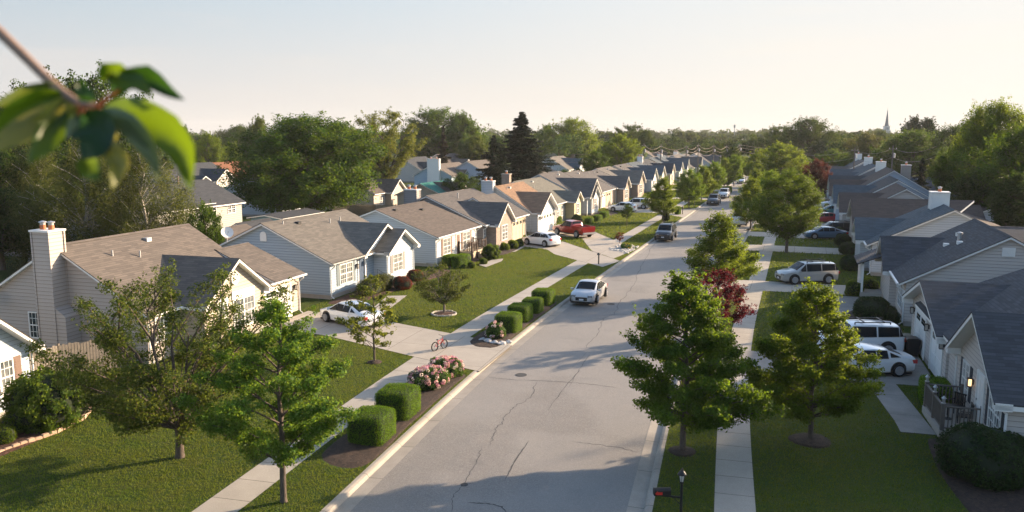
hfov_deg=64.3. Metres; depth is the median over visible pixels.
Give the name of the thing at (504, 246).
leafy shrub
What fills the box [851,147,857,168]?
utility pole
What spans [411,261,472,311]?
lawn tree
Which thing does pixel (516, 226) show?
garage door
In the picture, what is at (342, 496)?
kerb
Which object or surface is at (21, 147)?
tall tree
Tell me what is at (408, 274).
red barberry
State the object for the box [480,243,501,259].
leafy shrub
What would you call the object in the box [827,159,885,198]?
house
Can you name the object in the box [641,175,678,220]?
street tree
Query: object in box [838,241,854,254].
round shrub
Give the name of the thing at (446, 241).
window
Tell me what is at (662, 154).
power wire
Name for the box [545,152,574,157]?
house
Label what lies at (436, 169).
house
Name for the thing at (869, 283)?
leafy shrub
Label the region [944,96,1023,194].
tall tree
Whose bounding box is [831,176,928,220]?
house
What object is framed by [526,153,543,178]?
spruce
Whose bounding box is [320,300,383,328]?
parked car
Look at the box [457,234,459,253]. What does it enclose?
door
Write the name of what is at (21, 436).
planting bed
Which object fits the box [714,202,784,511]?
sidewalk
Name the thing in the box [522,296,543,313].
clipped hedge
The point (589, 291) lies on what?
parked car
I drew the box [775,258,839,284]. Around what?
parked suv
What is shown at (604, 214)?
hedge
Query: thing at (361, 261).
door
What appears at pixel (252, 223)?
garage
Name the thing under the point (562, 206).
window
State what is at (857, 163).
house
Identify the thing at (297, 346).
street tree
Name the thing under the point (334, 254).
house
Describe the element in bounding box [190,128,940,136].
horizon woods
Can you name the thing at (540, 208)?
house
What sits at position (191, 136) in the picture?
tree
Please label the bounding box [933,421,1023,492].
round shrub
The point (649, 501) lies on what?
kerb
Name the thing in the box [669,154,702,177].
house
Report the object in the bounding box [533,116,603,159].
broad tree
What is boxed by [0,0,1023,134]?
sky
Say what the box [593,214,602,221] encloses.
hedge
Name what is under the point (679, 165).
house
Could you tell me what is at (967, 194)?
tall tree
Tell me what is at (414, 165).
house
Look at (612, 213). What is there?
planting bed
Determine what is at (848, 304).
front walk
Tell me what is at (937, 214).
house
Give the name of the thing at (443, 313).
mulch ring
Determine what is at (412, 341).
driveway
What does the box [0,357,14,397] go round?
window
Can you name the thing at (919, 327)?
garage door
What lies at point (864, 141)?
pale tree
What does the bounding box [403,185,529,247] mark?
house
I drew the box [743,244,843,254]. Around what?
driveway
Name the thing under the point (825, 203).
parked suv
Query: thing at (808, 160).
tree
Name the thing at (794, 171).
tree
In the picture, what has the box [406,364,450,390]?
hydrangea
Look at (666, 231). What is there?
parked suv
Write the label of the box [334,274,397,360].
lawn tree
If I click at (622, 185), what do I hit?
house
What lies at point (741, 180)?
parked car
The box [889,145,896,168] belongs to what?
utility pole
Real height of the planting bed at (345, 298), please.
0.107 m
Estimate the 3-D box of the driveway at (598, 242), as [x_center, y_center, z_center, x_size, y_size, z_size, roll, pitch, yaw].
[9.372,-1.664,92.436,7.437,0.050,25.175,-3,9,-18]
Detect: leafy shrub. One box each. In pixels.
[0,365,90,434]
[0,411,26,432]
[0,423,17,444]
[479,258,487,263]
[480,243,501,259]
[500,242,509,249]
[508,239,518,248]
[515,238,523,246]
[863,277,879,288]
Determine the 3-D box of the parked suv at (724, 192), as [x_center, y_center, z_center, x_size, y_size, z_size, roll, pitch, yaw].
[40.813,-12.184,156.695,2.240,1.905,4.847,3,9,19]
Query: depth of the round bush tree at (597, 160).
168.04 m
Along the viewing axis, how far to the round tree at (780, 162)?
174.61 m
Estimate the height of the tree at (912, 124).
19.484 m
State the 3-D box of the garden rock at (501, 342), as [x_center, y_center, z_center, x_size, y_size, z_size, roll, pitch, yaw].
[-0.620,5.057,47.109,0.567,0.307,0.546,-1,9,-6]
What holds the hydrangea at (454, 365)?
on the planting bed at (342, 452)
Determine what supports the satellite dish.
attached to the house at (48, 282)
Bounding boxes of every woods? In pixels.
[66,130,943,159]
[119,127,959,145]
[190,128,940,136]
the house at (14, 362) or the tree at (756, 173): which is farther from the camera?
the tree at (756, 173)
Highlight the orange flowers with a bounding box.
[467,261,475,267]
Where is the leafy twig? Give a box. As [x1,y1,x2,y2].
[0,26,194,190]
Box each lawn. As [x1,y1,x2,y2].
[0,161,743,511]
[652,176,968,511]
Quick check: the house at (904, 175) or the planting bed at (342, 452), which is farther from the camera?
the house at (904, 175)
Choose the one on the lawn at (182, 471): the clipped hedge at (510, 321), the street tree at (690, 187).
the street tree at (690, 187)
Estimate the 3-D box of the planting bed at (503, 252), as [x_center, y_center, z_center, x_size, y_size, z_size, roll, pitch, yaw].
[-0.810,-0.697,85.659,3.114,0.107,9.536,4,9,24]
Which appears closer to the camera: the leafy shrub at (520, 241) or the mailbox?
the mailbox
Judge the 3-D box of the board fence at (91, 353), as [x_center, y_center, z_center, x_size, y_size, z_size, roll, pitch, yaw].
[-21.741,5.318,39.863,1.726,1.910,6.889,3,9,20]
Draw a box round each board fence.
[29,333,132,372]
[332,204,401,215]
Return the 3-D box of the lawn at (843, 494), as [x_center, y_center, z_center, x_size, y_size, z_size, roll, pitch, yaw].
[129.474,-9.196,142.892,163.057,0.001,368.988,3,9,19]
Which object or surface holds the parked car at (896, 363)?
on the driveway at (912, 379)
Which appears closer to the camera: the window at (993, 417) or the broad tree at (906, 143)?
the window at (993, 417)
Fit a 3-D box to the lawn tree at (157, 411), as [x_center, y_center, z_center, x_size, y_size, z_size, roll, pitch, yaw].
[-13.343,3.929,30.108,8.143,7.538,8.044,5,10,30]
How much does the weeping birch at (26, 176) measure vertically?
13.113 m
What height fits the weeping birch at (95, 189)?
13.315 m
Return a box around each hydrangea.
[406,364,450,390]
[428,355,464,377]
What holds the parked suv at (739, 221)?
on the road
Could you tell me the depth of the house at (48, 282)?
45.01 m
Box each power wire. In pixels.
[556,145,808,154]
[566,151,807,162]
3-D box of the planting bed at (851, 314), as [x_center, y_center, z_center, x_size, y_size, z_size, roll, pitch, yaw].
[23.535,4.086,53.634,3.195,0.101,8.910,2,9,16]
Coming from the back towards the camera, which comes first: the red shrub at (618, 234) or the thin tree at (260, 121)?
the thin tree at (260, 121)
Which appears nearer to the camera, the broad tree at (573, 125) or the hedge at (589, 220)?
the hedge at (589, 220)
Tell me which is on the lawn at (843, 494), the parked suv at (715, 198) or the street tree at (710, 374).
the street tree at (710, 374)
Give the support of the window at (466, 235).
in the house at (436, 233)
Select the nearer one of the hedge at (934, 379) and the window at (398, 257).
the hedge at (934, 379)
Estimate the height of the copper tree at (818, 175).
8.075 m
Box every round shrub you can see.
[571,214,582,223]
[662,213,669,220]
[834,233,851,245]
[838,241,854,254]
[839,254,862,270]
[852,296,891,320]
[885,306,900,323]
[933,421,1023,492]
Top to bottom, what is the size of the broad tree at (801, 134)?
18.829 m
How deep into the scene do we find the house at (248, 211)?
120.16 m
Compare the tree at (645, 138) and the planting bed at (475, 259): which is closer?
the planting bed at (475, 259)
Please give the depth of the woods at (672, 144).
299.17 m
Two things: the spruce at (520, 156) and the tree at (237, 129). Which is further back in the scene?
the tree at (237, 129)
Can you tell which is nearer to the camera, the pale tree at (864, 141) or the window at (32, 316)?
the window at (32, 316)
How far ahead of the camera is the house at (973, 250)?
52.59 m
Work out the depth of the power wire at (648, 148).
203.24 m
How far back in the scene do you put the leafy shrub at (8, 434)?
31.78 m
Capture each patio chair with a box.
[947,391,966,413]
[957,402,974,422]
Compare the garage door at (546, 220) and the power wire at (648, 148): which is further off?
the power wire at (648, 148)
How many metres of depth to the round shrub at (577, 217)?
104.27 m
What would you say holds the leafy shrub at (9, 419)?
on the planting bed at (21, 436)
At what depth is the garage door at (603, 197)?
134.88 m
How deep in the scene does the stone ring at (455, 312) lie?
54.58 m
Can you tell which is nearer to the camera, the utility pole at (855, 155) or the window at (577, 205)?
the window at (577, 205)
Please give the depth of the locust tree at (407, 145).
134.83 m
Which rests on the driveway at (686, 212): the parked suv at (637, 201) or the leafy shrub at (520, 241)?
the parked suv at (637, 201)
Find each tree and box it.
[0,91,108,199]
[0,146,84,269]
[8,59,153,200]
[18,257,294,458]
[159,155,174,168]
[171,292,360,502]
[182,197,225,244]
[184,124,197,160]
[192,130,227,162]
[198,123,251,150]
[211,110,390,213]
[220,141,243,161]
[242,113,269,158]
[322,121,364,162]
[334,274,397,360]
[339,106,426,178]
[396,105,490,158]
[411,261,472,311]
[440,171,480,190]
[448,111,485,152]
[455,134,489,160]
[532,124,552,148]
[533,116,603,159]
[574,148,611,171]
[596,132,647,165]
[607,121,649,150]
[610,267,790,449]
[620,203,633,226]
[632,128,657,148]
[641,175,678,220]
[673,168,708,207]
[681,208,764,294]
[694,164,719,200]
[694,268,757,333]
[703,160,729,193]
[704,142,727,157]
[713,158,735,185]
[719,146,742,163]
[726,154,746,185]
[729,175,762,227]
[733,166,826,252]
[741,155,761,175]
[744,139,807,174]
[745,167,764,193]
[747,276,885,437]
[749,123,792,152]
[753,169,783,197]
[772,115,843,162]
[779,166,806,184]
[796,155,813,168]
[800,157,832,194]
[809,147,853,170]
[839,129,887,164]
[868,127,951,176]
[873,129,893,138]
[895,114,923,136]
[912,158,930,189]
[917,116,941,137]
[924,142,993,193]
[926,156,938,175]
[929,122,967,150]
[936,169,1006,207]
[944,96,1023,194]
[949,122,1023,205]
[985,170,1023,226]
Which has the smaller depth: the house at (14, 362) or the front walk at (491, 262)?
the house at (14, 362)
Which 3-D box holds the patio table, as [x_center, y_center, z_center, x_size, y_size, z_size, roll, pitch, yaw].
[18.093,6.469,33.810,0.600,0.580,0.600,0,8,0]
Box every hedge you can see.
[346,405,396,446]
[353,273,395,296]
[374,382,420,420]
[441,253,454,265]
[451,253,470,268]
[494,311,522,332]
[507,302,532,322]
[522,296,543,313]
[531,287,555,305]
[556,216,561,222]
[584,217,593,223]
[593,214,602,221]
[599,211,608,218]
[674,206,680,214]
[918,374,953,404]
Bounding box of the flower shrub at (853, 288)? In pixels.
[844,279,863,295]
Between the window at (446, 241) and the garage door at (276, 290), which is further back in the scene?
the window at (446, 241)
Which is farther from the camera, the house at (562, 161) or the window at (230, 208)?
the house at (562, 161)
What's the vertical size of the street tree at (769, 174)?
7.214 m
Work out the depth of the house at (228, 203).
86.77 m
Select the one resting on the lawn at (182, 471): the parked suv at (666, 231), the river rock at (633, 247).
the river rock at (633, 247)
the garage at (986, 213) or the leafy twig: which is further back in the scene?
the garage at (986, 213)
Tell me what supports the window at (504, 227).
in the house at (499, 219)
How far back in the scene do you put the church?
748.81 m
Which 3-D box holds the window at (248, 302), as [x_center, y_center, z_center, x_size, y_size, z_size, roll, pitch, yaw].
[-15.876,3.033,48.263,0.075,2.250,2.220,2,9,16]
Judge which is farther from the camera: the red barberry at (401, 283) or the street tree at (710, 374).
the red barberry at (401, 283)
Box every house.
[0,220,306,363]
[0,318,45,416]
[27,176,245,261]
[131,162,233,186]
[212,161,247,172]
[219,209,419,299]
[225,180,326,216]
[326,173,407,209]
[359,201,481,266]
[389,156,428,182]
[394,180,465,204]
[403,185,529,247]
[412,157,466,184]
[431,153,476,162]
[455,159,504,186]
[481,177,559,234]
[501,170,583,223]
[529,171,602,215]
[542,156,583,171]
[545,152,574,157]
[564,170,615,208]
[583,170,631,202]
[591,166,645,197]
[612,163,658,192]
[626,161,666,188]
[635,150,667,158]
[637,155,675,184]
[647,157,683,181]
[655,155,689,176]
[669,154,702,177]
[690,152,720,172]
[823,155,872,194]
[825,163,875,199]
[827,159,863,168]
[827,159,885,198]
[828,152,861,165]
[828,162,928,204]
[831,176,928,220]
[836,183,924,221]
[846,197,998,243]
[851,186,972,275]
[854,218,1023,325]
[902,268,1023,435]
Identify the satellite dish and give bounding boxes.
[221,227,232,237]
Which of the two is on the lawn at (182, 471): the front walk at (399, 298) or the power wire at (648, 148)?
the front walk at (399, 298)
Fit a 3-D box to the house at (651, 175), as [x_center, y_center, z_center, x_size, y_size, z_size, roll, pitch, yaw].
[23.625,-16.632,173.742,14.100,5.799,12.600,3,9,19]
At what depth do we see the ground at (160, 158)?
452.55 m
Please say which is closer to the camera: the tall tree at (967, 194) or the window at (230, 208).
the window at (230, 208)
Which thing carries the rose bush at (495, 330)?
on the planting bed at (475, 341)
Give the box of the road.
[350,176,750,511]
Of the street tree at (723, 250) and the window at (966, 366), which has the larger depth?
the street tree at (723, 250)
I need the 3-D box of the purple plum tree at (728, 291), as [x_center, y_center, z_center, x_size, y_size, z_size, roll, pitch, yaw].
[12.390,2.769,48.840,4.053,4.282,3.947,-5,10,-31]
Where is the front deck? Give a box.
[458,237,485,258]
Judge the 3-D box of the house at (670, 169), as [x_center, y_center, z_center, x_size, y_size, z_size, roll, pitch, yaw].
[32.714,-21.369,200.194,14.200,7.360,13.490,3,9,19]
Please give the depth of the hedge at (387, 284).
61.99 m
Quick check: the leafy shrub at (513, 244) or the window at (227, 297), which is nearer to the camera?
the window at (227, 297)
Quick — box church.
[883,110,890,132]
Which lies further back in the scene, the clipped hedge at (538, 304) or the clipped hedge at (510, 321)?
the clipped hedge at (538, 304)
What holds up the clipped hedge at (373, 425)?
on the planting bed at (342, 452)
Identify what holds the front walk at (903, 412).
on the lawn at (843, 494)
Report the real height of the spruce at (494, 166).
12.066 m
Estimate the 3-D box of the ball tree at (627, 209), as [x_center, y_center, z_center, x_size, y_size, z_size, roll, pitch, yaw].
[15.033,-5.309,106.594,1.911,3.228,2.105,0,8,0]
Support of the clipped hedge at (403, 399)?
on the planting bed at (342, 452)
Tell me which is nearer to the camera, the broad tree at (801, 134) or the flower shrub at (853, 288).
the flower shrub at (853, 288)
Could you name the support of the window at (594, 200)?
in the house at (590, 190)
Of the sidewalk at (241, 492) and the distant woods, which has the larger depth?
the distant woods
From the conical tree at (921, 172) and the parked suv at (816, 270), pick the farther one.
the conical tree at (921, 172)
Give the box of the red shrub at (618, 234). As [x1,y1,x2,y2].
[614,232,623,242]
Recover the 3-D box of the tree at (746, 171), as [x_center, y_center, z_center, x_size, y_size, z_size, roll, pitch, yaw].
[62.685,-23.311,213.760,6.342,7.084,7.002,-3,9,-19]
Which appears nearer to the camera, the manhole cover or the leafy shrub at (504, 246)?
the manhole cover
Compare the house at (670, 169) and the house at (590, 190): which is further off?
the house at (670, 169)
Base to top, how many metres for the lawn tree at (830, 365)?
6.633 m
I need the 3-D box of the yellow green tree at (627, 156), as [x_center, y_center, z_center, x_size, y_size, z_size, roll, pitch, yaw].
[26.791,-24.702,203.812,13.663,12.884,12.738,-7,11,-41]
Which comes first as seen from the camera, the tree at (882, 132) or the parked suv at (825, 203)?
the parked suv at (825, 203)
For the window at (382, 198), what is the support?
in the house at (386, 191)
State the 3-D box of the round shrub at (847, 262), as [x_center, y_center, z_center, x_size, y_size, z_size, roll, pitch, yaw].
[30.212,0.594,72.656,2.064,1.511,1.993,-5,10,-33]
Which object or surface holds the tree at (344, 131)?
on the lawn at (182, 471)
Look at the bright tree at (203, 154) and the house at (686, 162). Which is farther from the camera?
the house at (686, 162)
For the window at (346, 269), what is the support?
in the house at (334, 254)
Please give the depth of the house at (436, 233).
76.57 m
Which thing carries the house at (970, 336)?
on the lawn at (843, 494)
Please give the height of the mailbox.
0.224 m
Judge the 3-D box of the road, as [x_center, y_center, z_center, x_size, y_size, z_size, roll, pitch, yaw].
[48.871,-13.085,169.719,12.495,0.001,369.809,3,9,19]
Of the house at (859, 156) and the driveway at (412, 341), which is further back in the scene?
the house at (859, 156)
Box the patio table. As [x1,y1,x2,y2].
[945,403,955,419]
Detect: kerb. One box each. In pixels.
[320,175,744,511]
[643,224,753,511]
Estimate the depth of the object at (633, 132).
325.71 m
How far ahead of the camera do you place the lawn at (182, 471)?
30.79 m
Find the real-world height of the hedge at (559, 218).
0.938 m
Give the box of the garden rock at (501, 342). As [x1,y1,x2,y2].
[497,341,505,344]
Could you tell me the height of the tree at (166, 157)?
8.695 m
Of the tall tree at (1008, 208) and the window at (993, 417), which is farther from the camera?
the tall tree at (1008, 208)
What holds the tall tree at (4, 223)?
on the lawn at (182, 471)
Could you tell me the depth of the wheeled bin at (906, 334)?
44.92 m
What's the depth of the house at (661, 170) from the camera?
183.84 m
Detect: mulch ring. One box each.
[367,360,381,364]
[434,311,454,314]
[668,446,695,456]
[788,433,830,448]
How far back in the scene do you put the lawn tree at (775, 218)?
81.24 m
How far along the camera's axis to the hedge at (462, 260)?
73.71 m
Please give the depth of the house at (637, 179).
157.44 m
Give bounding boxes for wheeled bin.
[903,333,912,350]
[904,336,921,355]
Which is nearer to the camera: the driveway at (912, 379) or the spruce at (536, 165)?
the driveway at (912, 379)
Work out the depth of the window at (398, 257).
67.09 m
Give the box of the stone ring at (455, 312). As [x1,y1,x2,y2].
[431,310,456,316]
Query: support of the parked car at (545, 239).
on the driveway at (568, 250)
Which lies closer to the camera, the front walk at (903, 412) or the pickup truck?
the front walk at (903, 412)
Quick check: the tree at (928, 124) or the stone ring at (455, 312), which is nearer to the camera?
the stone ring at (455, 312)
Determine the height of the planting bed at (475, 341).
0.105 m
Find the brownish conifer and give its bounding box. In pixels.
[437,125,450,162]
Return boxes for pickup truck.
[552,220,595,237]
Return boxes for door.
[265,286,290,316]
[359,258,364,283]
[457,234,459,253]
[512,220,521,239]
[541,213,551,230]
[602,194,604,207]
[607,193,609,205]
[915,311,924,357]
[930,331,941,376]
[974,374,983,425]
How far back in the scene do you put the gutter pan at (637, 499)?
30.05 m
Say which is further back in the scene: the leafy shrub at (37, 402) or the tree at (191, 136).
the tree at (191, 136)
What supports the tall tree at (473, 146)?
on the lawn at (182, 471)
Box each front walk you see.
[375,295,406,311]
[479,259,502,266]
[836,296,858,314]
[875,382,936,435]
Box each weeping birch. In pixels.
[0,142,95,271]
[4,139,148,255]
[85,143,202,236]
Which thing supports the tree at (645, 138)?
on the lawn at (182, 471)
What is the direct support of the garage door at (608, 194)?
in the house at (605, 199)
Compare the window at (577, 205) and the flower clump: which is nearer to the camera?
the flower clump
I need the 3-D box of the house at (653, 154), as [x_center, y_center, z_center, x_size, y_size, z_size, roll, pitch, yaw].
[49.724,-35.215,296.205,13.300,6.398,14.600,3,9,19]
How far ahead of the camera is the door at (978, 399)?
32.39 m
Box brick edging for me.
[0,407,90,451]
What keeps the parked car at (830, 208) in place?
on the driveway
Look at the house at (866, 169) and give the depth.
151.19 m
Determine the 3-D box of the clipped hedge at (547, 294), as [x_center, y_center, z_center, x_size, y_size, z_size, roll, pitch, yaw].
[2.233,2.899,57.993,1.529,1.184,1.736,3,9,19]
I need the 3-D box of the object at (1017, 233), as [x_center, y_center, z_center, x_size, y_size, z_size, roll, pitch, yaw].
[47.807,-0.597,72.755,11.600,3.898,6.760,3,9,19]
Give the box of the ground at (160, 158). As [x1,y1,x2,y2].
[128,135,784,174]
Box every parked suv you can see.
[626,197,650,208]
[654,222,676,240]
[706,193,720,204]
[719,187,730,197]
[731,214,748,225]
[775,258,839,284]
[808,317,905,350]
[813,220,849,234]
[819,199,829,207]
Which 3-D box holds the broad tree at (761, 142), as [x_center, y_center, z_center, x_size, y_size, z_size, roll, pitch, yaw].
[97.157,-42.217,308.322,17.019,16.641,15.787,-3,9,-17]
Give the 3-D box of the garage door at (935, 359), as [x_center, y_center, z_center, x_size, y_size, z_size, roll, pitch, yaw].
[21.148,4.927,40.584,0.076,2.150,2.600,3,9,17]
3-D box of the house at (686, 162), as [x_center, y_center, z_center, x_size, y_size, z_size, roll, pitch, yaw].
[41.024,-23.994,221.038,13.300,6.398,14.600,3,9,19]
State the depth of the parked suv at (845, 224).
96.48 m
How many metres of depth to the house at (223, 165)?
163.72 m
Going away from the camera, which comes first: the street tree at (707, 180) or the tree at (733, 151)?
the street tree at (707, 180)
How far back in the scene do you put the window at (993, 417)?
30.51 m
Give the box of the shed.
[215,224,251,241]
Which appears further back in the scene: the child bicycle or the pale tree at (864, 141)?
the pale tree at (864, 141)
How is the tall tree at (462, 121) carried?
on the lawn at (182, 471)
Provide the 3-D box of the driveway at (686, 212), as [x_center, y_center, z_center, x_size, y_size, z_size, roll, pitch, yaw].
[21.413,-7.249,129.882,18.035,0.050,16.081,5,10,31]
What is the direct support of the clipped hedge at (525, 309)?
on the planting bed at (475, 341)
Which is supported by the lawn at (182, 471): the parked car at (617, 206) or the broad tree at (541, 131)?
the broad tree at (541, 131)
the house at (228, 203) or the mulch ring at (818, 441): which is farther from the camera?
the house at (228, 203)
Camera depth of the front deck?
79.77 m
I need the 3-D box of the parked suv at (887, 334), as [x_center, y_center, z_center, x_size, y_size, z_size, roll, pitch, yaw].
[19.109,4.440,45.320,4.847,1.905,2.240,1,9,3]
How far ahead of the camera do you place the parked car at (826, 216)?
111.08 m
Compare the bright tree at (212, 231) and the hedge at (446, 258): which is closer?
the bright tree at (212, 231)
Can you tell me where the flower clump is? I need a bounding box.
[621,243,631,248]
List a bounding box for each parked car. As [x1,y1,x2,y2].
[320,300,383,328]
[522,231,561,246]
[570,279,607,303]
[608,202,637,211]
[737,177,745,182]
[803,226,848,238]
[815,212,835,222]
[819,205,833,212]
[823,342,917,376]
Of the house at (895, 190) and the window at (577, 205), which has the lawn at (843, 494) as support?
the house at (895, 190)
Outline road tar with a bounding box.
[452,239,685,511]
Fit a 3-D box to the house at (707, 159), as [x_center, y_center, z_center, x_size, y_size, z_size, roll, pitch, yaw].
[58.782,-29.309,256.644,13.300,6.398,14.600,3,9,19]
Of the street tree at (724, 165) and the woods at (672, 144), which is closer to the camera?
the street tree at (724, 165)
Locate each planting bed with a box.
[0,408,84,456]
[322,374,464,467]
[328,269,449,303]
[440,258,479,267]
[470,302,555,347]
[499,246,520,254]
[589,211,617,215]
[847,310,901,330]
[928,438,1023,511]
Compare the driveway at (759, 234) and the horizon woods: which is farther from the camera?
the horizon woods
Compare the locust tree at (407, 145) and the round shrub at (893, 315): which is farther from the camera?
the locust tree at (407, 145)
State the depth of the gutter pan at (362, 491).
35.68 m
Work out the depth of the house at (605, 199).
137.62 m
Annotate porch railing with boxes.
[922,374,980,436]
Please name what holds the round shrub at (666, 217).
on the lawn at (182, 471)
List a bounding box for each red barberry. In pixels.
[392,276,411,290]
[406,269,423,281]
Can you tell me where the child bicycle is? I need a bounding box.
[431,334,447,350]
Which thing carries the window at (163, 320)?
in the house at (48, 282)
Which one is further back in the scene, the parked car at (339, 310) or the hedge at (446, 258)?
the hedge at (446, 258)
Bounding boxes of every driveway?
[282,311,511,371]
[522,238,618,266]
[547,229,635,258]
[603,204,697,217]
[689,349,930,385]
[720,280,845,294]
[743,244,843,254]
[748,232,828,238]
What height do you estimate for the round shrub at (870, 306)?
1.889 m
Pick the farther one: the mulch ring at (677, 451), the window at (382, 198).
the window at (382, 198)
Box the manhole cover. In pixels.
[515,373,526,376]
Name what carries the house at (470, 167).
on the lawn at (182, 471)
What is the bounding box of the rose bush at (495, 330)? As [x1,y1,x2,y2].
[484,320,506,338]
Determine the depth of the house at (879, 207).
84.24 m
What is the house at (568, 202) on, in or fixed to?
on the lawn at (182, 471)
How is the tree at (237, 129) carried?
on the ground at (160, 158)
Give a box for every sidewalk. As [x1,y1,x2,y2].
[192,178,725,511]
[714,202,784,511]
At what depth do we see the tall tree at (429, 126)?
261.42 m
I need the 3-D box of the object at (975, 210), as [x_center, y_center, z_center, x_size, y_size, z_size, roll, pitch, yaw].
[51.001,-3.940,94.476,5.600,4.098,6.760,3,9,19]
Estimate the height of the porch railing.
1.790 m
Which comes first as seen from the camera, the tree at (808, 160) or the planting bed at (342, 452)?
the planting bed at (342, 452)
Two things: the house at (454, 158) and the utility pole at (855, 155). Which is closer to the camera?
the utility pole at (855, 155)
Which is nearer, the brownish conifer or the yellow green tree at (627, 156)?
the brownish conifer
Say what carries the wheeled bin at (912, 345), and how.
on the driveway at (912, 379)
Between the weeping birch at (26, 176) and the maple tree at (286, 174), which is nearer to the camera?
the weeping birch at (26, 176)
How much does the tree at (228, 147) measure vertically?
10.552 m
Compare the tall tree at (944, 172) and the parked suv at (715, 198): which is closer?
the tall tree at (944, 172)
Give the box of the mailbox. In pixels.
[653,487,670,495]
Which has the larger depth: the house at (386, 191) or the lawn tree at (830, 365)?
the house at (386, 191)
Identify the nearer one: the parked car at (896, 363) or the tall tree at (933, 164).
the parked car at (896, 363)
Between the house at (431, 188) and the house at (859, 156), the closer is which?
the house at (431, 188)
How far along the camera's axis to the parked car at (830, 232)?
94.01 m
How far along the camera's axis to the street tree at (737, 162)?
191.10 m
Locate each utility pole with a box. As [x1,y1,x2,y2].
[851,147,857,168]
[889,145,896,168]
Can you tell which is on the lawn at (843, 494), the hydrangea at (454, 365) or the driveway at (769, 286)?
the driveway at (769, 286)
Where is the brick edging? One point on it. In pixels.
(42, 436)
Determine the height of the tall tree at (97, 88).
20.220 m
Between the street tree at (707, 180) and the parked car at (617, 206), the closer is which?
the parked car at (617, 206)
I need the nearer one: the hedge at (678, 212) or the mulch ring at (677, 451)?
the mulch ring at (677, 451)
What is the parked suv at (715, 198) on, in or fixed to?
on the road
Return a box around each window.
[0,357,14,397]
[28,311,38,338]
[155,315,171,342]
[217,297,228,329]
[227,205,235,213]
[231,285,254,325]
[339,261,352,284]
[380,195,384,204]
[393,252,402,272]
[443,237,450,254]
[463,231,469,246]
[502,224,507,240]
[561,205,563,215]
[576,203,578,213]
[593,198,595,208]
[897,284,903,309]
[961,358,970,399]
[986,390,1001,428]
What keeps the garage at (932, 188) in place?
on the lawn at (843, 494)
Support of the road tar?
on the road
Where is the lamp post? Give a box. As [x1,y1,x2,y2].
[662,467,686,511]
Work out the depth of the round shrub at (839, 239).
88.25 m
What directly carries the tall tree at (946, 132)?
on the lawn at (843, 494)
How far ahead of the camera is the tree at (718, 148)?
266.74 m
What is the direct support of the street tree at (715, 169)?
on the lawn at (182, 471)
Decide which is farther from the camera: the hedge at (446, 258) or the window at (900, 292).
the hedge at (446, 258)
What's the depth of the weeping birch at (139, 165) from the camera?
69.13 m
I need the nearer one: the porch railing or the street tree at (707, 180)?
the porch railing
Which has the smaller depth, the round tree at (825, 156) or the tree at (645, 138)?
the round tree at (825, 156)
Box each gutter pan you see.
[334,175,745,511]
[626,222,752,511]
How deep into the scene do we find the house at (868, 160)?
163.68 m
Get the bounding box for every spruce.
[474,135,514,188]
[489,111,559,180]
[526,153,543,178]
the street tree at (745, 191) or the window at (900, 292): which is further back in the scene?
the street tree at (745, 191)
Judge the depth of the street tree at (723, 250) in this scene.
60.00 m
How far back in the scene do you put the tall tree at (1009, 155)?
98.70 m
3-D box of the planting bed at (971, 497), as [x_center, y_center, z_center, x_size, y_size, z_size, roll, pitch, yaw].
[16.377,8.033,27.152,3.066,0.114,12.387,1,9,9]
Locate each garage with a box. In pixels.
[232,218,272,226]
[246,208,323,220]
[911,177,937,190]
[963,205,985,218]
[977,204,993,221]
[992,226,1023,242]
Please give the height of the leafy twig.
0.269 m
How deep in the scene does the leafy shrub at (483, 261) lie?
75.80 m
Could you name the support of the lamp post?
on the lawn at (843, 494)
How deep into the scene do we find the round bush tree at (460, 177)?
126.75 m
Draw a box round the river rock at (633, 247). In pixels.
[609,244,638,253]
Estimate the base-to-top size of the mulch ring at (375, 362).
0.155 m
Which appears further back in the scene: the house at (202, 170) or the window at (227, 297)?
the house at (202, 170)
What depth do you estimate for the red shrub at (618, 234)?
90.54 m

